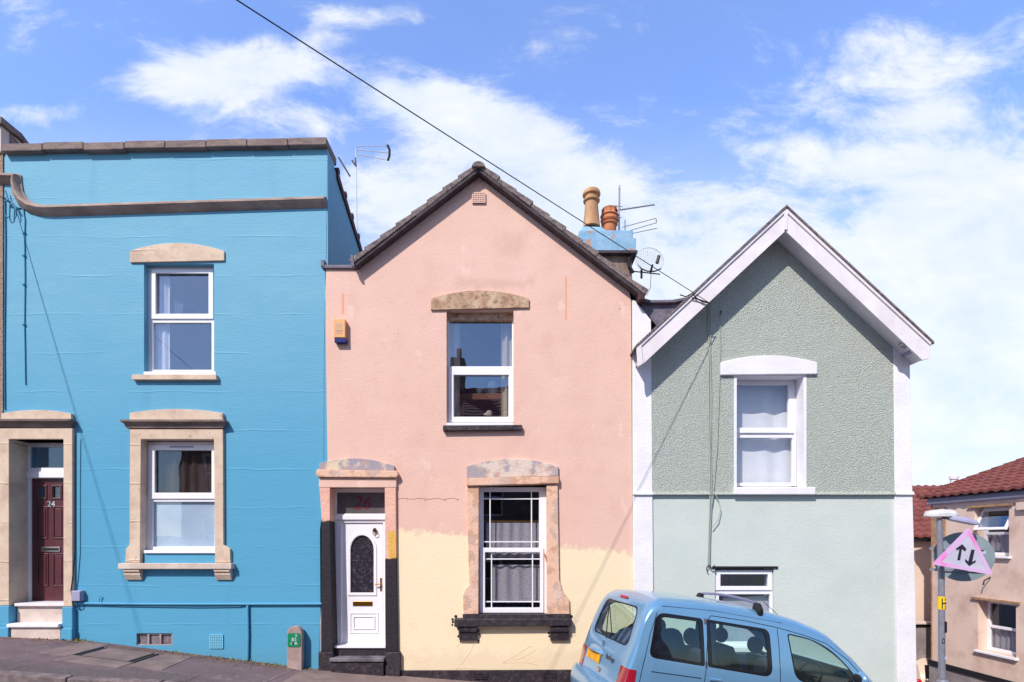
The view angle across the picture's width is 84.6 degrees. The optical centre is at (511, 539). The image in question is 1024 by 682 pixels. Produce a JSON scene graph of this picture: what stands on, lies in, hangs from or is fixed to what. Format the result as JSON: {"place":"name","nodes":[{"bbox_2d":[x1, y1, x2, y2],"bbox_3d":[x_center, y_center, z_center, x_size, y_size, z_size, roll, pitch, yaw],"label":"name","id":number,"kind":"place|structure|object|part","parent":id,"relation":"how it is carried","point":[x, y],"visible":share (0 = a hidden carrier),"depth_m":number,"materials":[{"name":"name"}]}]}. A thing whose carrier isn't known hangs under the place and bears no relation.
{"place":"outdoors","nodes":[
{"label":"outdoors","id":0,"kind":"place"},
{"bbox_2d":[0,637,300,681],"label":"pavement","id":1,"kind":"structure","parent":0,"point":[15,650],"depth_m":8.28,"materials":[{"name":"grey concrete"}]},
{"bbox_2d":[0,661,198,681],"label":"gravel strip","id":2,"kind":"object","parent":1,"relation":"on","point":[11,666],"visible":1,"depth_m":7.48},
{"bbox_2d":[39,642,191,669],"bbox_3d":[-5.860,1.749,8.365,1.820,0.276,1.110,0,0,0],"label":"service cover","id":3,"kind":"object","parent":1,"relation":"on","point":[111,657],"visible":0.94,"depth_m":8.28,"materials":[{"name":"concrete"}]},
{"bbox_2d":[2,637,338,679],"bbox_3d":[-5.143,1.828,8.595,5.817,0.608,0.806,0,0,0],"label":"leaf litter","id":4,"kind":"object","parent":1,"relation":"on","point":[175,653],"visible":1,"depth_m":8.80,"materials":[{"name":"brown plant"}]},
{"bbox_2d":[34,637,309,668],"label":"weeds","id":5,"kind":"object","parent":1,"relation":"on","point":[77,639],"visible":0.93,"depth_m":8.93,"materials":[{"name":"green plant"}]},
{"bbox_2d":[264,669,294,681],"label":"pavement joint","id":6,"kind":"object","parent":1,"relation":"on","point":[279,675],"visible":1,"depth_m":8.39,"materials":[{"name":"concrete"}]},
{"bbox_2d":[287,625,303,669],"bbox_3d":[-3.422,1.805,8.889,0.236,0.891,0.122,0,0,0],"label":"marker post","id":7,"kind":"object","parent":1,"relation":"on","point":[295,647],"visible":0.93,"depth_m":8.84,"materials":[{"name":"concrete"}]},
{"bbox_2d":[283,668,475,681],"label":"pavement flags","id":8,"kind":"object","parent":1,"relation":"on","point":[303,675],"visible":0.86,"depth_m":8.67,"materials":[{"name":"stone"}]},
{"bbox_2d":[0,0,1023,485],"label":"sky","id":9,"kind":"structure","parent":0,"point":[893,129],"materials":[{"name":"blue"}]},
{"bbox_3d":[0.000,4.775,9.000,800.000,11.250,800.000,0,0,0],"label":"ground","id":10,"kind":"structure","parent":0,"visible":0},
{"bbox_2d":[0,116,28,418],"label":"terraced house","id":11,"kind":"structure","parent":10,"relation":"on","point":[10,133],"depth_m":8.99,"materials":[{"name":"paint"}]},
{"bbox_2d":[0,137,362,668],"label":"terraced house","id":12,"kind":"structure","parent":10,"relation":"on","point":[163,454],"depth_m":9.00,"materials":[{"name":"blue paint"}]},
{"bbox_2d":[32,479,63,600],"bbox_3d":[-7.688,0.000,9.353,0.631,2.042,0.065,0,0,0],"label":"door","id":13,"kind":"structure","parent":12,"relation":"in","point":[47,512],"depth_m":9.34,"materials":[{"name":"red paint"}]},
{"bbox_2d":[71,590,84,600],"bbox_3d":[-6.908,0.892,8.949,0.152,0.168,0.098,0,0,0],"label":"meter box","id":14,"kind":"object","parent":12,"relation":"attached to","point":[77,595],"visible":1,"depth_m":8.90,"materials":[{"name":"grey plastic"}]},
{"bbox_2d":[137,633,171,644],"bbox_3d":[-5.733,1.596,9.053,0.593,0.208,0.075,0,0,0],"label":"air vent","id":15,"kind":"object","parent":12,"relation":"in","point":[142,638],"depth_m":9.04,"materials":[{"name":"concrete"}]},
{"bbox_2d":[148,267,213,371],"bbox_3d":[-5.345,-3.563,9.163,1.101,1.717,0.150,0,0,0],"label":"window","id":16,"kind":"structure","parent":12,"relation":"in","point":[160,318],"depth_m":9.11,"materials":[{"name":"white plastic"}]},
{"bbox_2d":[147,442,214,549],"bbox_3d":[-5.359,-0.709,9.194,1.201,1.759,0.212,0,0,0],"label":"window","id":17,"kind":"structure","parent":12,"relation":"in","point":[180,475],"depth_m":9.16,"materials":[{"name":"white plastic"}]},
{"bbox_2d":[338,144,390,229],"bbox_3d":[-3.683,-8.303,14.045,1.305,3.166,0.130,0,0,0],"label":"tv aerial","id":18,"kind":"object","parent":12,"relation":"attached to","point":[388,152],"visible":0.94,"depth_m":14.00,"materials":[{"name":"white metal"}]},
{"bbox_2d":[316,161,648,681],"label":"terraced house","id":19,"kind":"structure","parent":10,"relation":"on","point":[474,543],"depth_m":9.00,"materials":[{"name":"pink paint"}]},
{"bbox_2d":[334,319,347,343],"bbox_3d":[-2.726,-3.312,8.947,0.196,0.368,0.101,0,0,0],"label":"burglar alarm","id":20,"kind":"object","parent":19,"relation":"attached to","point":[340,331],"visible":1,"depth_m":8.90,"materials":[{"name":"orange plastic"}]},
{"bbox_2d":[342,523,382,642],"bbox_3d":[-2.456,0.709,9.215,0.673,1.968,0.110,0,0,0],"label":"door","id":21,"kind":"structure","parent":19,"relation":"in","point":[362,543],"depth_m":9.22,"materials":[{"name":"white plastic"}]},
{"bbox_2d":[460,394,500,416],"bbox_3d":[-0.530,-2.271,9.700,0.855,0.453,0.200,0,0,0],"label":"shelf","id":22,"kind":"object","parent":19,"relation":"in","point":[480,398],"visible":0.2,"depth_m":9.60,"materials":[{"name":"brown wood"}]},
{"bbox_2d":[448,321,512,422],"bbox_3d":[-0.492,-2.794,9.224,1.146,1.819,0.212,0,0,0],"label":"window","id":23,"kind":"structure","parent":19,"relation":"in","point":[455,370],"depth_m":9.18,"materials":[{"name":"white plastic"}]},
{"bbox_2d":[484,410,491,416],"bbox_3d":[-0.398,-2.076,9.240,0.138,0.100,0.096,0,0,0],"label":"ornament","id":24,"kind":"object","parent":19,"relation":"in","point":[488,413],"visible":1,"depth_m":9.21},
{"bbox_2d":[479,487,546,612],"bbox_3d":[0.032,0.186,9.174,1.165,2.071,0.208,0,0,0],"label":"window","id":25,"kind":"structure","parent":19,"relation":"in","point":[503,580],"depth_m":9.22,"materials":[{"name":"white plastic"}]},
{"bbox_2d":[615,185,654,229],"bbox_3d":[2.905,-7.210,13.300,1.109,2.218,0.222,0,0,-12],"label":"tv aerial","id":26,"kind":"object","parent":19,"relation":"attached to","point":[619,210],"visible":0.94,"depth_m":13.20,"materials":[{"name":"metal"}]},
{"bbox_2d":[622,218,656,233],"bbox_3d":[3.269,-7.527,14.215,0.950,1.423,0.197,0,0,-13],"label":"tv aerial","id":27,"kind":"object","parent":19,"relation":"attached to","point":[625,226],"visible":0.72,"depth_m":14.27,"materials":[{"name":"metal"}]},
{"bbox_2d":[627,247,663,295],"bbox_3d":[2.882,-5.793,12.173,0.790,1.094,0.494,0,0,15],"label":"satellite dish","id":28,"kind":"object","parent":19,"relation":"attached to","point":[642,270],"visible":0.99,"depth_m":12.22,"materials":[{"name":"white metal"}]},
{"bbox_2d":[630,205,933,681],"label":"terraced house","id":29,"kind":"structure","parent":10,"relation":"on","point":[771,438],"depth_m":8.97,"materials":[{"name":"green paint"}]},
{"bbox_2d":[715,570,771,645],"bbox_3d":[3.725,1.097,9.104,0.942,1.229,0.132,0,0,0],"label":"window","id":30,"kind":"structure","parent":29,"relation":"in","point":[737,636],"depth_m":9.06,"materials":[{"name":"white plastic"}]},
{"bbox_2d":[737,380,795,486],"bbox_3d":[4.201,-1.788,9.305,1.223,1.905,0.230,0,0,0],"label":"window","id":31,"kind":"structure","parent":29,"relation":"in","point":[766,409],"depth_m":9.39,"materials":[{"name":"white plastic"}]},
{"bbox_2d":[916,621,930,660],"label":"yard wall","id":32,"kind":"structure","parent":10,"relation":"on","point":[923,639],"depth_m":15.10,"materials":[{"name":"grey concrete"}]},
{"bbox_2d":[912,485,940,620],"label":"back building","id":33,"kind":"structure","parent":10,"relation":"on","point":[922,540],"depth_m":15.60,"materials":[{"name":"paint"}]},
{"bbox_2d":[949,475,958,482],"bbox_3d":[12.255,-1.399,15.600,0.230,0.760,0.224,0,0,0],"label":"flue","id":34,"kind":"object","parent":33,"relation":"on","point":[952,478],"visible":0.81,"depth_m":15.53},
{"bbox_2d":[916,457,1023,681],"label":"side street house","id":35,"kind":"structure","parent":10,"relation":"on","point":[984,620],"depth_m":12.74,"materials":[{"name":"terracotta tile"},{"name":"beige painted render"},{"name":"white plastic"}]},
{"bbox_2d":[973,506,1008,555],"bbox_3d":[10.699,-0.187,12.401,0.402,1.078,0.829,0,0,-4],"label":"window","id":36,"kind":"structure","parent":35,"relation":"in","point":[1001,548],"depth_m":12.54,"materials":[{"name":"white plastic"}]},
{"bbox_2d":[987,601,1015,654],"bbox_3d":[10.846,1.917,12.288,0.125,1.133,0.895,0,0,-4],"label":"window","id":37,"kind":"structure","parent":35,"relation":"in","point":[995,643],"depth_m":12.50,"materials":[{"name":"white plastic"}]},
{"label":"side road","id":38,"kind":"structure","parent":0,"visible":0},
{"bbox_2d":[916,658,930,681],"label":"parked car","id":39,"kind":"object","parent":38,"relation":"on","point":[922,666],"visible":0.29,"depth_m":14.79,"materials":[{"name":"beige paint"}]},
{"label":"rear window","id":40,"kind":"part","parent":39,"relation":"part of","materials":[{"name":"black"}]},
{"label":"opposite pavement","id":41,"kind":"structure","parent":0,"visible":0},
{"bbox_2d":[923,509,979,681],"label":"street lamp","id":42,"kind":"object","parent":41,"relation":"on","point":[952,515],"visible":1,"depth_m":8.21,"materials":[{"name":"metal"}]},
{"bbox_2d":[929,532,994,580],"bbox_3d":[6.673,0.252,8.349,0.765,0.730,0.033,0,0,36],"label":"road sign","id":43,"kind":"object","parent":42,"relation":"attached to","point":[986,548],"visible":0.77,"depth_m":8.33,"materials":[{"name":"metal"}]},
{"bbox_2d":[933,528,992,574],"bbox_3d":[6.337,0.157,7.923,0.660,0.649,0.015,0,0,36],"label":"road sign","id":44,"kind":"object","parent":42,"relation":"attached to","point":[962,551],"visible":1,"depth_m":7.90,"materials":[{"name":"pink"}]},
{"bbox_3d":[-6.835,-1.512,-0.108,0.280,6.644,0.273,0,0,0],"label":"utility pole","id":45,"kind":"object","parent":41,"relation":"on","visible":0},
{"bbox_2d":[236,0,708,302],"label":"overhead wire","id":46,"kind":"object","parent":45,"relation":"attached to","point":[445,133],"visible":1,"depth_m":5.28,"materials":[{"name":"black"}]},
{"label":"road","id":47,"kind":"structure","parent":0,"visible":0},
{"bbox_2d":[0,670,177,681],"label":"kerb","id":48,"kind":"structure","parent":47,"relation":"on","point":[12,676],"depth_m":7.12,"materials":[{"name":"stone"}]},
{"bbox_2d":[570,589,872,681],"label":"parked car","id":49,"kind":"object","parent":47,"relation":"on","point":[703,655],"visible":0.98,"depth_m":6.60,"materials":[{"name":"blue paint"}]},
{"bbox_2d":[613,623,683,656],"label":"bundled bags","id":50,"kind":"object","parent":49,"relation":"in","point":[669,642],"visible":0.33,"depth_m":6.91,"materials":[{"name":"fabric"}]}
]}

